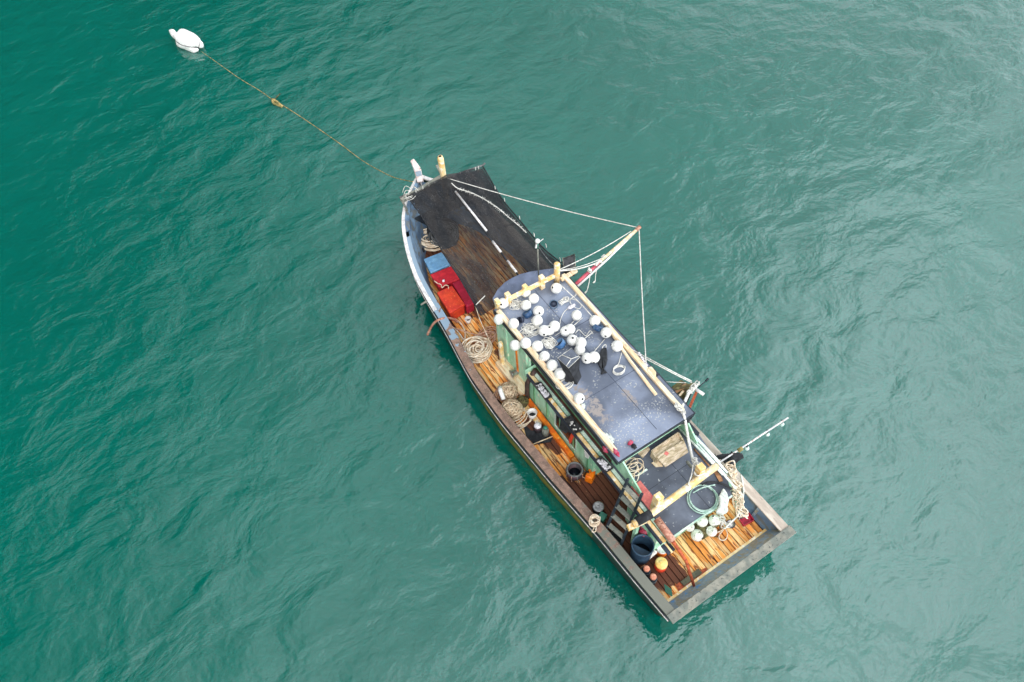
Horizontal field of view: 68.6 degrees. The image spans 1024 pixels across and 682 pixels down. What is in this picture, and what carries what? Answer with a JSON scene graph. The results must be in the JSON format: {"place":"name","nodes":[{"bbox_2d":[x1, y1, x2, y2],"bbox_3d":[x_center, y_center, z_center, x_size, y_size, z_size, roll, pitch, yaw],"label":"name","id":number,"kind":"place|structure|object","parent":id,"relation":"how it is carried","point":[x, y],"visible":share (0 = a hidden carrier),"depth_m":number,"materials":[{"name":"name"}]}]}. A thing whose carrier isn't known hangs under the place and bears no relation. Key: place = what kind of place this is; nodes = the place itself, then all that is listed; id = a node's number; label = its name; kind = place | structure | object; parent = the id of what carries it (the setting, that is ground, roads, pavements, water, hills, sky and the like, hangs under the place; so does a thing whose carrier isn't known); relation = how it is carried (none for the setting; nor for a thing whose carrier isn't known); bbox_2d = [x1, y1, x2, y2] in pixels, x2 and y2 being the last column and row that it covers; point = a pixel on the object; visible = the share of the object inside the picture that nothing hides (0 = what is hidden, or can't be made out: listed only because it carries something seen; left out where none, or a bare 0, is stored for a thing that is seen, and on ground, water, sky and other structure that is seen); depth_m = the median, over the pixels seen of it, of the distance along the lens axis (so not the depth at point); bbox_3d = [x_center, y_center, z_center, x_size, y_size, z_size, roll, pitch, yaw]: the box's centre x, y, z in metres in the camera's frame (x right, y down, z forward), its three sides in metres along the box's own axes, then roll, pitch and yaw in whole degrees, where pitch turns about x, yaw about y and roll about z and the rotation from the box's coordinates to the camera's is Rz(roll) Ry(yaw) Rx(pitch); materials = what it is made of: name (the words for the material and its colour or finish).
{"place":"outdoors","nodes":[
{"label":"outdoors","id":0,"kind":"place"},
{"bbox_2d":[428,222,458,245],"bbox_3d":[-2.439,-3.787,26.712,1.116,0.253,1.046,-29,59,-16],"label":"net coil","id":1,"kind":"object","parent":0,"point":[452,229],"visible":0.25,"depth_m":26.70,"materials":[{"name":"grey fabric"}]},
{"bbox_2d":[0,0,1023,681],"bbox_3d":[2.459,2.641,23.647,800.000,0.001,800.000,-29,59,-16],"label":"sea","id":2,"kind":"structure","parent":0,"point":[250,430],"depth_m":25.99,"materials":[{"name":"liquid"}]},
{"bbox_2d":[169,29,203,52],"bbox_3d":[-15.798,-14.666,36.446,1.105,0.765,2.388,-29,59,-16],"label":"mooring buoy","id":3,"kind":"object","parent":2,"relation":"on","point":[185,39],"visible":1,"depth_m":36.14,"materials":[{"name":"plastic"}]},
{"bbox_2d":[399,155,796,623],"bbox_3d":[0.954,0.078,23.480,4.917,4.550,17.486,-29,59,-16],"label":"fishing boat","id":4,"kind":"object","parent":2,"relation":"on","point":[625,407],"visible":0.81,"depth_m":20.80,"materials":[{"name":"white paint"}]},
{"bbox_2d":[201,51,412,181],"bbox_3d":[-9.062,-10.130,31.934,0.782,2.204,16.678,-39,62,-22],"label":"mooring rope","id":5,"kind":"object","parent":4,"relation":"attached to","point":[277,103],"visible":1,"depth_m":33.45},
{"bbox_2d":[421,228,440,251],"bbox_3d":[-2.965,-3.702,27.201,0.915,0.368,1.140,-29,59,-16],"label":"rope coil","id":6,"kind":"object","parent":4,"relation":"on","point":[430,245],"visible":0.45,"depth_m":26.99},
{"bbox_2d":[424,252,449,274],"bbox_3d":[-2.638,-2.613,26.335,0.788,0.500,0.755,-29,59,-16],"label":"fish box","id":7,"kind":"object","parent":4,"relation":"on","point":[436,262],"visible":0.76,"depth_m":26.11,"materials":[{"name":"blue plastic"}]},
{"bbox_2d":[426,317,457,335],"bbox_3d":[-2.330,-0.542,24.891,1.139,0.898,0.228,-16,56,-7],"label":"hose","id":8,"kind":"object","parent":4,"relation":"on","point":[435,321],"visible":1,"depth_m":24.80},
{"bbox_2d":[426,218,458,247],"bbox_3d":[-2.499,-3.910,27.256,1.160,0.460,1.160,-29,59,-16],"label":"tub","id":9,"kind":"object","parent":4,"relation":"on","point":[442,219],"visible":0.21,"depth_m":27.11,"materials":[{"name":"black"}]},
{"bbox_2d":[431,266,459,290],"bbox_3d":[-2.288,-2.071,25.936,0.825,0.500,0.683,-24,57,-13],"label":"fish box","id":10,"kind":"object","parent":4,"relation":"on","point":[448,275],"visible":0.83,"depth_m":25.72,"materials":[{"name":"red plastic"}]},
{"bbox_2d":[437,286,464,320],"bbox_3d":[-2.031,-1.249,25.317,0.610,0.550,1.022,-26,58,-14],"label":"fish box","id":11,"kind":"object","parent":4,"relation":"on","point":[452,303],"visible":1,"depth_m":25.10,"materials":[{"name":"plastic"}]},
{"bbox_2d":[452,280,473,313],"bbox_3d":[-1.633,-1.482,25.486,0.305,0.500,1.181,-24,57,-13],"label":"fish box","id":12,"kind":"object","parent":4,"relation":"on","point":[460,290],"visible":0.77,"depth_m":25.27,"materials":[{"name":"plastic"}]},
{"bbox_2d":[453,309,496,345],"bbox_3d":[-1.077,-0.503,24.937,1.575,0.238,1.621,-39,61,-21],"label":"rope coil","id":13,"kind":"object","parent":4,"relation":"on","point":[489,336],"visible":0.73,"depth_m":24.70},
{"bbox_2d":[462,336,492,362],"bbox_3d":[-1.131,0.245,24.296,1.058,0.416,0.927,-29,59,-16],"label":"rope coil","id":14,"kind":"object","parent":4,"relation":"on","point":[482,351],"visible":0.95,"depth_m":24.19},
{"bbox_2d":[406,166,563,315],"bbox_3d":[-1.064,-3.667,25.063,3.626,0.489,6.303,-29,59,-16],"label":"shade net","id":15,"kind":"object","parent":4,"relation":"on","point":[490,225],"visible":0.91,"depth_m":25.09,"materials":[{"name":"black fabric"}]},
{"bbox_2d":[494,314,502,324],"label":"float ball","id":16,"kind":"object","parent":4,"relation":"on","point":[498,320],"visible":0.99,"depth_m":22.18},
{"bbox_2d":[499,298,507,308],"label":"float ball","id":17,"kind":"object","parent":4,"relation":"on","point":[504,304],"visible":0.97,"depth_m":22.24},
{"bbox_2d":[502,382,517,399],"bbox_3d":[-0.089,1.544,23.261,0.600,0.532,0.598,-29,59,-16],"label":"net heap","id":18,"kind":"object","parent":4,"relation":"on","point":[510,390],"visible":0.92,"depth_m":23.12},
{"bbox_2d":[498,386,505,399],"bbox_3d":[-0.324,1.606,23.047,0.166,0.208,0.478,-13,55,-6],"label":"sausage float","id":19,"kind":"object","parent":18,"relation":"on","point":[501,393],"visible":1,"depth_m":22.98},
{"bbox_2d":[501,399,522,419],"bbox_3d":[-0.009,2.049,22.897,0.686,0.544,0.676,-29,59,-16],"label":"net heap","id":20,"kind":"object","parent":4,"relation":"on","point":[513,408],"visible":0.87,"depth_m":22.75,"materials":[{"name":"fabric"}]},
{"bbox_2d":[508,318,518,328],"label":"float ball","id":21,"kind":"object","parent":4,"relation":"on","point":[513,323],"visible":1,"depth_m":21.83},
{"bbox_2d":[509,340,519,350],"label":"float ball","id":22,"kind":"object","parent":4,"relation":"on","point":[514,345],"visible":0.9,"depth_m":21.64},
{"bbox_2d":[508,298,521,309],"bbox_3d":[0.106,-1.094,22.521,0.508,0.117,0.430,29,62,22],"label":"rope tangle","id":23,"kind":"object","parent":4,"relation":"on","point":[514,303],"visible":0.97,"depth_m":22.49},
{"bbox_2d":[513,408,531,428],"bbox_3d":[0.222,2.309,22.948,1.132,0.108,0.781,-29,59,-16],"label":"rope coil","id":24,"kind":"object","parent":4,"relation":"on","point":[525,424],"visible":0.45,"depth_m":22.83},
{"bbox_2d":[517,396,528,407],"bbox_3d":[0.322,1.861,23.110,0.399,0.357,0.400,-29,59,-16],"label":"net heap","id":25,"kind":"object","parent":4,"relation":"on","point":[523,401],"visible":0.87,"depth_m":22.99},
{"bbox_2d":[520,300,530,310],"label":"float ball","id":26,"kind":"object","parent":4,"relation":"on","point":[525,305],"visible":1,"depth_m":22.25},
{"bbox_2d":[520,337,531,348],"bbox_3d":[0.397,0.063,21.517,0.346,0.329,0.329,28,61,14],"label":"float ball","id":27,"kind":"object","parent":4,"relation":"on","point":[525,342],"visible":1,"depth_m":21.41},
{"bbox_2d":[522,309,532,318],"bbox_3d":[0.464,-0.815,22.300,0.324,0.319,0.320,-29,59,-16],"label":"jug","id":28,"kind":"object","parent":4,"relation":"on","point":[528,314],"visible":1,"depth_m":22.20,"materials":[{"name":"blue plastic"}]},
{"bbox_2d":[519,323,538,336],"bbox_3d":[0.517,-0.313,21.953,0.703,0.123,0.510,-12,55,-5],"label":"rope tangle","id":29,"kind":"object","parent":4,"relation":"on","point":[529,328],"visible":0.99,"depth_m":21.93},
{"bbox_2d":[527,408,536,420],"bbox_3d":[0.621,2.248,22.863,0.308,0.312,0.308,-29,59,-16],"label":"bucket","id":30,"kind":"object","parent":4,"relation":"on","point":[532,413],"visible":1,"depth_m":22.84,"materials":[{"name":"white plastic"}]},
{"bbox_2d":[529,293,538,303],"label":"float ball","id":31,"kind":"object","parent":4,"relation":"on","point":[533,298],"visible":1,"depth_m":22.38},
{"bbox_2d":[531,315,542,325],"bbox_3d":[0.730,-0.595,22.018,0.349,0.332,0.332,5,55,17],"label":"float ball","id":32,"kind":"object","parent":4,"relation":"on","point":[536,320],"visible":1,"depth_m":21.90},
{"bbox_2d":[532,340,542,351],"bbox_3d":[0.739,0.142,21.499,0.331,0.331,0.348,36,70,24],"label":"float ball","id":33,"kind":"object","parent":4,"relation":"on","point":[537,345],"visible":1,"depth_m":21.38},
{"bbox_2d":[523,423,552,444],"bbox_3d":[0.686,2.856,22.599,1.053,0.025,0.570,19,58,16],"label":"tarpaulin","id":34,"kind":"object","parent":4,"relation":"on","point":[533,437],"visible":0.83,"depth_m":22.56,"materials":[{"name":"black fabric"}]},
{"bbox_2d":[534,422,541,432],"bbox_3d":[0.779,2.594,22.564,0.260,0.322,0.260,-29,59,-16],"label":"jar","id":35,"kind":"object","parent":34,"relation":"on","point":[537,427],"visible":1,"depth_m":22.45,"materials":[{"name":"plastic"}]},
{"bbox_2d":[542,425,548,436],"bbox_3d":[1.000,2.678,22.437,0.220,0.412,0.220,-29,59,-16],"label":"canister","id":36,"kind":"object","parent":34,"relation":"on","point":[545,430],"visible":1,"depth_m":22.36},
{"bbox_2d":[533,306,543,315],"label":"float ball","id":37,"kind":"object","parent":4,"relation":"on","point":[538,310],"visible":0.95,"depth_m":22.09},
{"bbox_2d":[535,239,542,275],"bbox_3d":[0.790,-2.503,22.577,0.156,1.655,0.403,27,61,20],"label":"antenna","id":38,"kind":"object","parent":4,"relation":"on","point":[537,241],"visible":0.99,"depth_m":22.16,"materials":[{"name":"white paint"}]},
{"bbox_2d":[534,381,551,399],"bbox_3d":[0.894,1.440,21.746,0.250,0.080,0.665,-29,59,-16],"label":"bait tray","id":39,"kind":"object","parent":4,"relation":"on","point":[541,388],"visible":1,"depth_m":21.72,"materials":[{"name":"plastic"}]},
{"bbox_2d":[538,325,547,335],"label":"float ball","id":40,"kind":"object","parent":4,"relation":"on","point":[542,330],"visible":1,"depth_m":21.67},
{"bbox_2d":[539,351,549,361],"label":"float ball","id":41,"kind":"object","parent":4,"relation":"on","point":[544,356],"visible":1,"depth_m":21.18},
{"bbox_2d":[541,336,557,348],"bbox_3d":[1.075,0.045,21.684,0.380,0.103,0.441,-29,59,-16],"label":"rope tangle","id":42,"kind":"object","parent":4,"relation":"on","point":[548,344],"visible":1,"depth_m":21.66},
{"bbox_2d":[546,360,557,370],"bbox_3d":[1.122,0.674,21.074,0.325,0.325,0.342,-10,39,-4],"label":"float ball","id":43,"kind":"object","parent":4,"relation":"on","point":[551,365],"visible":1,"depth_m":20.95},
{"bbox_2d":[549,321,559,331],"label":"float ball","id":44,"kind":"object","parent":4,"relation":"on","point":[555,325],"visible":0.94,"depth_m":21.71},
{"bbox_2d":[551,283,561,293],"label":"float ball","id":45,"kind":"object","parent":4,"relation":"on","point":[556,288],"visible":1,"depth_m":22.56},
{"bbox_2d":[554,368,564,379],"bbox_3d":[1.347,0.907,20.932,0.334,0.334,0.351,37,59,25],"label":"float ball","id":46,"kind":"object","parent":4,"relation":"on","point":[559,373],"visible":0.82,"depth_m":20.80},
{"bbox_2d":[555,338,565,348],"bbox_3d":[1.389,0.075,21.623,0.324,0.326,0.325,14,57,12],"label":"jug","id":47,"kind":"object","parent":4,"relation":"on","point":[562,343],"visible":1,"depth_m":21.54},
{"bbox_2d":[560,326,569,336],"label":"float ball","id":48,"kind":"object","parent":4,"relation":"on","point":[564,331],"visible":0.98,"depth_m":21.63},
{"bbox_2d":[559,419,571,433],"bbox_3d":[1.605,2.556,21.438,0.156,0.600,0.589,-37,61,-21],"label":"cloth","id":49,"kind":"object","parent":4,"relation":"hanging from","point":[564,428],"visible":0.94,"depth_m":21.39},
{"bbox_2d":[562,254,575,275],"bbox_3d":[1.766,-2.326,23.305,0.412,0.466,0.661,-2,55,2],"label":"floodlight","id":50,"kind":"object","parent":4,"relation":"attached to","point":[568,260],"visible":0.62,"depth_m":23.14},
{"bbox_2d":[565,324,574,334],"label":"float ball","id":51,"kind":"object","parent":4,"relation":"on","point":[571,328],"visible":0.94,"depth_m":21.62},
{"bbox_2d":[567,334,576,345],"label":"float ball","id":52,"kind":"object","parent":4,"relation":"on","point":[571,339],"visible":0.9,"depth_m":21.43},
{"bbox_2d":[564,415,582,433],"bbox_3d":[1.720,2.354,21.059,0.254,0.080,0.598,-29,59,-16],"label":"bait tray","id":53,"kind":"object","parent":4,"relation":"on","point":[573,424],"visible":1,"depth_m":21.06,"materials":[{"name":"black plastic"}]},
{"bbox_2d":[565,462,586,481],"bbox_3d":[1.839,3.776,21.680,0.626,0.385,0.621,-29,59,-16],"label":"bucket","id":54,"kind":"object","parent":4,"relation":"on","point":[575,471],"visible":1,"depth_m":21.64,"materials":[{"name":"grey plastic"}]},
{"bbox_2d":[571,309,581,320],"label":"float ball","id":55,"kind":"object","parent":4,"relation":"on","point":[576,314],"visible":1,"depth_m":21.95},
{"bbox_2d":[573,393,584,403],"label":"float ball","id":56,"kind":"object","parent":4,"relation":"on","point":[578,398],"visible":1,"depth_m":20.30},
{"bbox_2d":[574,345,584,354],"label":"float ball","id":57,"kind":"object","parent":4,"relation":"on","point":[579,349],"visible":0.96,"depth_m":21.24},
{"bbox_2d":[575,337,586,346],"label":"float ball","id":58,"kind":"object","parent":4,"relation":"on","point":[580,341],"visible":0.91,"depth_m":21.30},
{"bbox_2d":[581,353,590,363],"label":"float ball","id":59,"kind":"object","parent":4,"relation":"on","point":[586,358],"visible":1,"depth_m":21.06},
{"bbox_2d":[585,469,594,483],"bbox_3d":[2.251,3.874,21.568,0.238,0.437,0.297,23,59,18],"label":"jerry can","id":60,"kind":"object","parent":4,"relation":"on","point":[590,476],"visible":1,"depth_m":21.46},
{"bbox_2d":[589,315,599,325],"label":"float ball","id":61,"kind":"object","parent":4,"relation":"on","point":[594,319],"visible":0.98,"depth_m":21.79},
{"bbox_2d":[589,514,600,532],"bbox_3d":[2.231,4.994,20.423,0.314,0.427,0.519,10,56,10],"label":"rope coil","id":62,"kind":"object","parent":4,"relation":"on","point":[592,517],"visible":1,"depth_m":20.30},
{"bbox_2d":[590,351,599,362],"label":"float ball","id":63,"kind":"object","parent":4,"relation":"on","point":[595,356],"visible":0.97,"depth_m":21.06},
{"bbox_2d":[560,231,630,269],"bbox_3d":[2.594,-2.812,23.170,2.986,0.424,0.028,-34,60,-19],"label":"stay rope","id":64,"kind":"object","parent":4,"relation":"attached to","point":[595,252],"visible":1,"depth_m":23.23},
{"bbox_2d":[592,501,603,514],"bbox_3d":[2.423,4.687,21.073,0.330,0.282,0.330,-29,59,-16],"label":"cooking pot","id":65,"kind":"object","parent":4,"relation":"on","point":[597,507],"visible":0.98,"depth_m":20.97,"materials":[{"name":"grey metal"}]},
{"bbox_2d":[598,344,606,374],"bbox_3d":[2.569,0.524,21.261,0.272,0.107,1.000,3,55,5],"label":"bag","id":66,"kind":"object","parent":4,"relation":"on","point":[602,361],"visible":0.99,"depth_m":21.21,"materials":[{"name":"plastic"}]},
{"bbox_2d":[595,456,612,472],"bbox_3d":[2.493,3.344,20.322,0.245,0.080,0.500,-33,60,-18],"label":"bait tray","id":67,"kind":"object","parent":4,"relation":"on","point":[603,464],"visible":1,"depth_m":20.30,"materials":[{"name":"plastic"}]},
{"bbox_2d":[600,327,610,337],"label":"float ball","id":68,"kind":"object","parent":4,"relation":"on","point":[605,332],"visible":1,"depth_m":21.50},
{"bbox_2d":[575,225,640,286],"bbox_3d":[2.977,-2.679,23.468,3.023,0.432,0.233,-40,62,-22],"label":"boom","id":69,"kind":"object","parent":4,"relation":"attached to","point":[591,270],"visible":1,"depth_m":23.40,"materials":[{"name":"white paint"}]},
{"bbox_2d":[451,179,635,226],"bbox_3d":[0.887,-4.669,25.148,7.109,0.576,0.030,21,59,17],"label":"stay rope","id":70,"kind":"object","parent":69,"relation":"attached to","point":[543,205],"visible":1,"depth_m":25.17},
{"bbox_2d":[639,229,646,362],"bbox_3d":[3.905,-1.475,22.498,0.032,0.182,5.089,1,55,4],"label":"stay rope","id":71,"kind":"object","parent":69,"relation":"attached to","point":[642,297],"visible":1,"depth_m":22.46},
{"bbox_2d":[602,446,619,456],"bbox_3d":[2.604,2.900,19.704,0.575,0.353,0.162,31,62,22],"label":"rag","id":72,"kind":"object","parent":4,"relation":"attached to","point":[615,452],"visible":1,"depth_m":19.56,"materials":[{"name":"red fabric"}]},
{"bbox_2d":[611,340,622,351],"bbox_3d":[2.975,0.140,21.327,0.348,0.330,0.330,12,54,-13],"label":"float ball","id":73,"kind":"object","parent":4,"relation":"on","point":[616,345],"visible":1,"depth_m":21.22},
{"bbox_2d":[606,478,643,545],"bbox_3d":[2.966,4.658,20.012,0.620,1.942,1.226,29,62,21],"label":"ladder","id":74,"kind":"object","parent":4,"relation":"on","point":[621,510],"visible":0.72,"depth_m":19.90,"materials":[{"name":"metal"}]},
{"bbox_2d":[606,325,656,395],"bbox_3d":[3.338,0.520,21.192,0.138,0.135,2.625,-24,57,-13],"label":"wooden pole","id":75,"kind":"object","parent":4,"relation":"on","point":[640,374],"visible":0.81,"depth_m":21.00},
{"bbox_2d":[625,457,643,481],"bbox_3d":[3.279,3.457,20.227,0.558,0.096,0.714,11,57,11],"label":"rope coil","id":76,"kind":"object","parent":4,"relation":"on","point":[637,466],"visible":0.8,"depth_m":20.26,"materials":[{"name":"beige fabric"}]},
{"bbox_2d":[631,481,652,509],"bbox_3d":[3.526,4.097,19.750,0.310,0.045,0.870,-29,59,-16],"label":"plank","id":77,"kind":"object","parent":4,"relation":"on","point":[647,497],"visible":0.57,"depth_m":19.75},
{"bbox_2d":[630,534,653,564],"bbox_3d":[3.458,5.596,20.036,0.600,0.840,0.600,-29,59,-16],"label":"plastic drum","id":78,"kind":"object","parent":4,"relation":"on","point":[642,549],"visible":0.98,"depth_m":19.89,"materials":[{"name":"plastic"}]},
{"bbox_2d":[641,565,650,576],"bbox_3d":[3.552,6.101,19.902,0.250,0.472,0.250,-29,59,-16],"label":"black bottle","id":79,"kind":"object","parent":4,"relation":"on","point":[645,570],"visible":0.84,"depth_m":19.75,"materials":[{"name":"grey plastic"}]},
{"bbox_2d":[648,573,656,584],"bbox_3d":[3.702,6.274,19.773,0.250,0.472,0.250,-29,59,-16],"label":"black bottle","id":80,"kind":"object","parent":4,"relation":"on","point":[652,577],"visible":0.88,"depth_m":19.63,"materials":[{"name":"grey plastic"}]},
{"bbox_2d":[647,367,659,376],"bbox_3d":[3.931,0.878,20.943,0.284,0.200,0.337,-29,59,-16],"label":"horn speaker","id":81,"kind":"object","parent":4,"relation":"attached to","point":[651,371],"visible":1,"depth_m":20.85},
{"bbox_2d":[654,557,667,572],"bbox_3d":[3.971,5.971,20.011,0.336,0.402,0.334,-29,59,-16],"label":"bucket","id":82,"kind":"object","parent":4,"relation":"on","point":[660,564],"visible":1,"depth_m":19.88,"materials":[{"name":"plastic"}]},
{"bbox_2d":[632,349,691,381],"bbox_3d":[4.124,0.635,21.254,2.121,0.377,0.056,24,60,19],"label":"guy rope","id":83,"kind":"object","parent":4,"relation":"attached to","point":[665,367],"visible":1,"depth_m":21.17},
{"bbox_2d":[638,432,687,466],"bbox_3d":[4.152,3.012,20.304,1.275,0.327,0.771,-29,59,-16],"label":"sack","id":84,"kind":"object","parent":4,"relation":"on","point":[669,451],"visible":0.98,"depth_m":20.22,"materials":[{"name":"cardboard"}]},
{"bbox_2d":[636,353,691,382],"bbox_3d":[4.220,0.736,21.178,1.866,0.377,0.045,23,59,18],"label":"guy rope","id":85,"kind":"object","parent":4,"relation":"attached to","point":[667,370],"visible":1,"depth_m":21.13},
{"bbox_2d":[674,402,685,414],"bbox_3d":[4.502,1.823,20.127,0.161,0.125,0.419,-29,59,-16],"label":"rope binding","id":86,"kind":"object","parent":4,"relation":"attached to","point":[677,406],"visible":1,"depth_m":20.12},
{"bbox_2d":[672,378,708,410],"bbox_3d":[4.836,1.502,21.220,1.482,1.243,1.017,-49,66,-26],"label":"hauling davit","id":87,"kind":"object","parent":4,"relation":"on","point":[683,391],"visible":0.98,"depth_m":21.16,"materials":[{"name":"white metal"}]},
{"bbox_2d":[682,412,699,486],"bbox_3d":[4.738,2.841,19.718,0.404,0.562,2.021,-1,55,3],"label":"hauling line","id":88,"kind":"object","parent":4,"relation":"attached to","point":[695,462],"visible":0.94,"depth_m":19.92,"materials":[{"name":"white fabric"}]},
{"bbox_2d":[680,569,701,585],"bbox_3d":[4.759,6.287,19.931,0.645,0.065,0.150,-29,59,-16],"label":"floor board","id":89,"kind":"object","parent":4,"relation":"on","point":[687,580],"visible":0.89,"depth_m":19.90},
{"bbox_2d":[675,568,706,590],"bbox_3d":[4.809,6.351,19.924,0.993,0.016,0.235,-24,57,-13],"label":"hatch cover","id":90,"kind":"object","parent":4,"relation":"on","point":[679,586],"visible":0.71,"depth_m":19.87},
{"bbox_2d":[677,427,722,474],"bbox_3d":[5.089,2.950,20.356,0.064,0.064,1.814,-31,59,-17],"label":"plastic pipe","id":91,"kind":"object","parent":4,"relation":"on","point":[701,451],"visible":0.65,"depth_m":20.30,"materials":[{"name":"plastic"}]},
{"bbox_2d":[687,484,718,513],"bbox_3d":[4.988,4.121,19.619,0.823,0.094,0.840,2,55,5],"label":"hose coil","id":92,"kind":"object","parent":4,"relation":"on","point":[711,509],"visible":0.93,"depth_m":19.55,"materials":[{"name":"green plastic"}]},
{"bbox_2d":[690,516,720,539],"bbox_3d":[5.244,5.108,20.519,0.969,0.512,0.629,-2,55,2],"label":"net bundle","id":93,"kind":"object","parent":4,"relation":"on","point":[702,529],"visible":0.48,"depth_m":20.40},
{"bbox_2d":[691,529,702,541],"bbox_3d":[5.032,5.280,20.365,0.330,0.330,0.346,-12,24,-38],"label":"float ball","id":94,"kind":"object","parent":93,"relation":"on","point":[697,535],"visible":1,"depth_m":20.26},
{"bbox_2d":[696,516,707,526],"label":"float ball","id":95,"kind":"object","parent":93,"relation":"on","point":[703,522],"visible":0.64,"depth_m":20.31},
{"bbox_2d":[706,526,716,536],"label":"float ball","id":96,"kind":"object","parent":93,"relation":"on","point":[711,531],"visible":1,"depth_m":20.26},
{"bbox_2d":[708,515,720,525],"bbox_3d":[5.511,4.887,20.421,0.323,0.339,0.323,-30,28,-15],"label":"float ball","id":97,"kind":"object","parent":93,"relation":"on","point":[714,520],"visible":1,"depth_m":20.31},
{"bbox_2d":[696,437,727,472],"bbox_3d":[5.215,2.874,20.401,0.064,0.064,1.871,-30,59,-16],"label":"plastic pipe","id":98,"kind":"object","parent":4,"relation":"on","point":[712,456],"visible":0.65,"depth_m":20.21,"materials":[{"name":"plastic"}]},
{"bbox_2d":[701,481,732,489],"bbox_3d":[5.409,3.796,19.808,0.823,0.070,0.190,7,56,8],"label":"hose","id":99,"kind":"object","parent":4,"relation":"on","point":[720,483],"visible":1,"depth_m":19.81,"materials":[{"name":"black rubber"}]},
{"bbox_2d":[698,443,736,488],"bbox_3d":[5.330,3.155,20.235,0.064,0.064,2.117,-28,58,-15],"label":"plastic pipe","id":100,"kind":"object","parent":4,"relation":"on","point":[729,481],"visible":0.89,"depth_m":19.91,"materials":[{"name":"plastic"}]},
{"bbox_2d":[716,489,728,514],"bbox_3d":[5.496,4.190,19.491,0.292,0.180,0.709,14,57,13],"label":"sack","id":101,"kind":"object","parent":4,"relation":"on","point":[722,508],"visible":1,"depth_m":19.38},
{"bbox_2d":[716,514,729,528],"bbox_3d":[5.739,4.898,20.471,0.305,0.225,0.495,-23,57,-12],"label":"rope tangle","id":102,"kind":"object","parent":4,"relation":"on","point":[722,518],"visible":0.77,"depth_m":20.42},
{"bbox_2d":[725,474,743,527],"bbox_3d":[6.184,4.409,20.543,0.271,0.042,1.672,18,58,15],"label":"quarter rope","id":103,"kind":"object","parent":4,"relation":"on","point":[729,523],"visible":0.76,"depth_m":20.32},
{"bbox_2d":[723,460,748,518],"bbox_3d":[6.006,3.988,20.015,0.350,0.891,1.429,-13,55,-6],"label":"rope pile","id":104,"kind":"object","parent":4,"relation":"on","point":[740,505],"visible":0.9,"depth_m":19.99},
{"bbox_2d":[738,513,753,526],"bbox_3d":[6.473,4.940,20.734,0.355,0.120,0.259,-22,57,-12],"label":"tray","id":105,"kind":"object","parent":4,"relation":"on","point":[745,521],"visible":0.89,"depth_m":20.74,"materials":[{"name":"plastic"}]},
{"bbox_2d":[720,417,787,461],"bbox_3d":[6.562,2.888,20.789,2.878,0.282,0.174,-29,59,-16],"label":"lamp rod","id":106,"kind":"object","parent":4,"relation":"attached to","point":[766,433],"visible":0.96,"depth_m":20.80,"materials":[{"name":"white paint"}]},
{"bbox_2d":[715,451,743,468],"bbox_3d":[6.007,3.393,20.889,0.862,0.810,0.329,-5,55,0],"label":"cloth","id":107,"kind":"object","parent":106,"relation":"hanging from","point":[736,457],"visible":0.71,"depth_m":20.73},
{"bbox_2d":[558,348,580,384],"bbox_3d":[1.645,0.745,20.784,0.546,0.726,0.713,-29,59,-16],"label":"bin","id":108,"kind":"object","parent":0,"point":[569,360],"visible":1,"depth_m":20.64,"materials":[{"name":"black plastic"}]},
{"bbox_2d":[599,511,606,523],"bbox_3d":[2.510,4.928,20.913,0.200,0.240,0.240,28,61,21],"label":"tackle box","id":109,"kind":"object","parent":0,"point":[603,515],"visible":0.67,"depth_m":20.82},
{"bbox_2d":[656,543,666,556],"bbox_3d":[4.048,5.650,20.291,0.340,0.302,0.340,-29,59,-16],"label":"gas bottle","id":110,"kind":"object","parent":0,"point":[661,552],"visible":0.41,"depth_m":20.17,"materials":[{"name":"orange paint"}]},
{"bbox_2d":[694,448,722,481],"bbox_3d":[5.292,3.322,20.194,0.143,0.050,1.148,-26,58,-14],"label":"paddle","id":111,"kind":"object","parent":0,"point":[719,477],"visible":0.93,"depth_m":20.05,"materials":[{"name":"brown wood"}]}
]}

